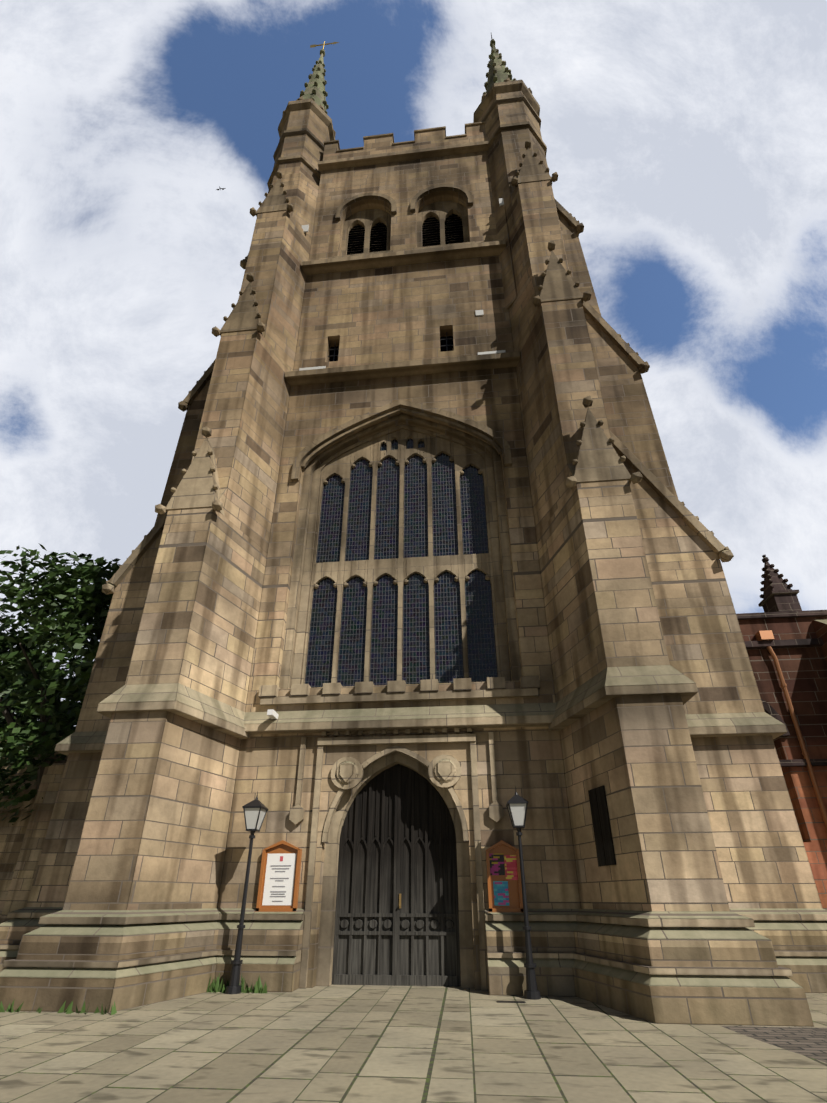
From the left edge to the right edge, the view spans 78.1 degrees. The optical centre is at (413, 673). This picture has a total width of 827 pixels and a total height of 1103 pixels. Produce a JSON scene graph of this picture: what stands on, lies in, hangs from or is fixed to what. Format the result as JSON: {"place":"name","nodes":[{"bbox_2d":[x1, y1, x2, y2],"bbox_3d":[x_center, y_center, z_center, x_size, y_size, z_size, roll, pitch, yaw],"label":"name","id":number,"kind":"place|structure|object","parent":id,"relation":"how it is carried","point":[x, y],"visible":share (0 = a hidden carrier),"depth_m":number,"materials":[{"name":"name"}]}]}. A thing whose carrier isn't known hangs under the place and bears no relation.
{"place":"outdoors","nodes":[
{"label":"outdoors","id":0,"kind":"place"},
{"bbox_2d":[0,985,826,1102],"bbox_3d":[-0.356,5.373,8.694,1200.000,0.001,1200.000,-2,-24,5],"label":"ground","id":1,"kind":"structure","parent":0,"point":[378,1044],"depth_m":5.08,"materials":[{"name":"beige stone"}]},
{"bbox_2d":[0,736,67,923],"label":"aisle wall","id":2,"kind":"structure","parent":1,"relation":"on","point":[21,844],"depth_m":18.45,"materials":[{"name":"stone"}]},
{"bbox_2d":[0,661,76,734],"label":"tree","id":3,"kind":"object","parent":1,"relation":"on","point":[3,722],"depth_m":25.22,"materials":[{"name":"plant"}]},
{"bbox_2d":[0,544,120,824],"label":"tree","id":4,"kind":"object","parent":1,"relation":"on","point":[70,630],"depth_m":19.01,"materials":[{"name":"green plant"}]},
{"bbox_2d":[0,973,266,1014],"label":"wall weeds","id":5,"kind":"object","parent":1,"relation":"on","point":[214,986],"depth_m":8.34,"materials":[{"name":"green plant"}]},
{"bbox_2d":[225,791,267,993],"bbox_3d":[-2.951,3.717,9.002,0.360,3.280,0.360,-2,-24,5],"label":"lamp post","id":6,"kind":"object","parent":1,"relation":"on","point":[255,810],"visible":1,"depth_m":9.00,"materials":[{"name":"black metal"}]},
{"bbox_2d":[0,91,826,1026],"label":"tower walls","id":7,"kind":"structure","parent":1,"relation":"on","point":[148,813],"depth_m":10.57,"materials":[{"name":"beige stone"}]},
{"bbox_2d":[267,709,278,718],"bbox_3d":[-2.926,0.929,10.661,0.120,0.240,0.446,-2,-24,5],"label":"cctv camera","id":8,"kind":"object","parent":7,"relation":"attached to","point":[272,714],"visible":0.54,"depth_m":10.51,"materials":[{"name":"white plastic"}]},
{"bbox_2d":[254,840,301,911],"bbox_3d":[-2.502,3.779,9.545,0.780,1.275,0.120,-2,-24,5],"label":"notice board","id":9,"kind":"object","parent":7,"relation":"attached to","point":[278,887],"visible":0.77,"depth_m":9.52,"materials":[{"name":"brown wood"}]},
{"bbox_2d":[328,332,452,360],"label":"slit bars","id":10,"kind":"object","parent":7,"relation":"attached to","point":[446,345],"visible":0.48,"depth_m":15.77,"materials":[{"name":"black metal"}]},
{"bbox_2d":[332,764,460,986],"bbox_3d":[-0.318,3.712,9.883,2.320,4.000,0.060,-2,-24,5],"label":"door","id":11,"kind":"structure","parent":7,"relation":"attached to","point":[397,835],"depth_m":9.73,"materials":[{"name":"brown wood"}]},
{"bbox_2d":[329,214,463,361],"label":"window openings","id":12,"kind":"object","parent":7,"relation":"attached to","point":[442,342],"depth_m":18.59,"materials":[{"name":"black"}]},
{"bbox_2d":[305,438,497,687],"bbox_3d":[-0.313,-3.368,13.060,4.600,8.280,0.001,-2,-24,5],"label":"window glass","id":13,"kind":"object","parent":7,"relation":"attached to","point":[482,660],"depth_m":12.50,"materials":[{"name":"glass"}]},
{"bbox_2d":[299,198,504,370],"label":"floodlights","id":14,"kind":"object","parent":7,"relation":"attached to","point":[305,228],"visible":0.65,"depth_m":15.41,"materials":[{"name":"grey"}]},
{"bbox_2d":[347,214,462,254],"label":"belfry louvers","id":15,"kind":"object","parent":7,"relation":"attached to","point":[422,234],"visible":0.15,"depth_m":18.60,"materials":[{"name":"black wood"}]},
{"bbox_2d":[300,39,515,113],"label":"spires","id":16,"kind":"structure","parent":7,"relation":"on","point":[498,72],"depth_m":23.54,"materials":[{"name":"stone"}]},
{"bbox_2d":[310,41,338,50],"bbox_3d":[-4.674,-32.841,26.747,1.600,1.500,0.187,-2,-24,5],"label":"weather vane","id":17,"kind":"object","parent":16,"relation":"on","point":[314,45],"visible":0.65,"depth_m":26.90,"materials":[{"name":"brown metal"}]},
{"bbox_2d":[0,78,826,990],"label":"tower mouldings","id":18,"kind":"object","parent":7,"relation":"attached to","point":[596,460],"visible":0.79,"depth_m":10.70,"materials":[{"name":"beige stone"}]},
{"bbox_2d":[486,840,522,911],"bbox_3d":[1.631,3.645,9.192,0.640,1.235,0.120,-2,-24,5],"label":"notice board","id":19,"kind":"object","parent":7,"relation":"attached to","point":[504,877],"visible":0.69,"depth_m":9.17,"materials":[{"name":"brown wood"}]},
{"bbox_2d":[588,785,615,866],"bbox_3d":[3.139,2.535,8.515,0.040,1.250,0.460,5,-24,-12],"label":"buttress shutter","id":20,"kind":"object","parent":7,"relation":"attached to","point":[605,851],"visible":1,"depth_m":8.47,"materials":[{"name":"brown wood"}]},
{"bbox_2d":[497,1001,525,1002],"bbox_3d":[1.454,4.891,7.607,0.420,0.006,0.120,-2,-24,5],"label":"drain cover","id":21,"kind":"object","parent":1,"relation":"on","point":[511,1002],"visible":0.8,"depth_m":7.57,"materials":[{"name":"black metal"}]},
{"bbox_2d":[506,786,540,999],"bbox_3d":[1.845,3.524,8.565,0.360,3.280,0.360,-2,-24,5],"label":"lamp post","id":22,"kind":"object","parent":1,"relation":"on","point":[516,805],"visible":1,"depth_m":8.48,"materials":[{"name":"black metal"}]},
{"bbox_2d":[0,0,826,725],"label":"sky","id":23,"kind":"structure","parent":0,"point":[686,139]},
{"bbox_2d":[738,616,826,909],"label":"aisle wall","id":24,"kind":"structure","parent":0,"point":[804,671],"depth_m":12.99,"materials":[{"name":"red brick"}]},
{"bbox_2d":[736,555,826,766],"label":"trim","id":25,"kind":"structure","parent":24,"relation":"on","point":[779,597],"depth_m":13.97,"materials":[{"name":"stone"}]},
{"bbox_2d":[755,630,826,831],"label":"copper downpipe","id":26,"kind":"object","parent":24,"relation":"attached to","point":[763,635],"visible":0.85,"depth_m":12.73,"materials":[{"name":"brown metal"}]}
]}

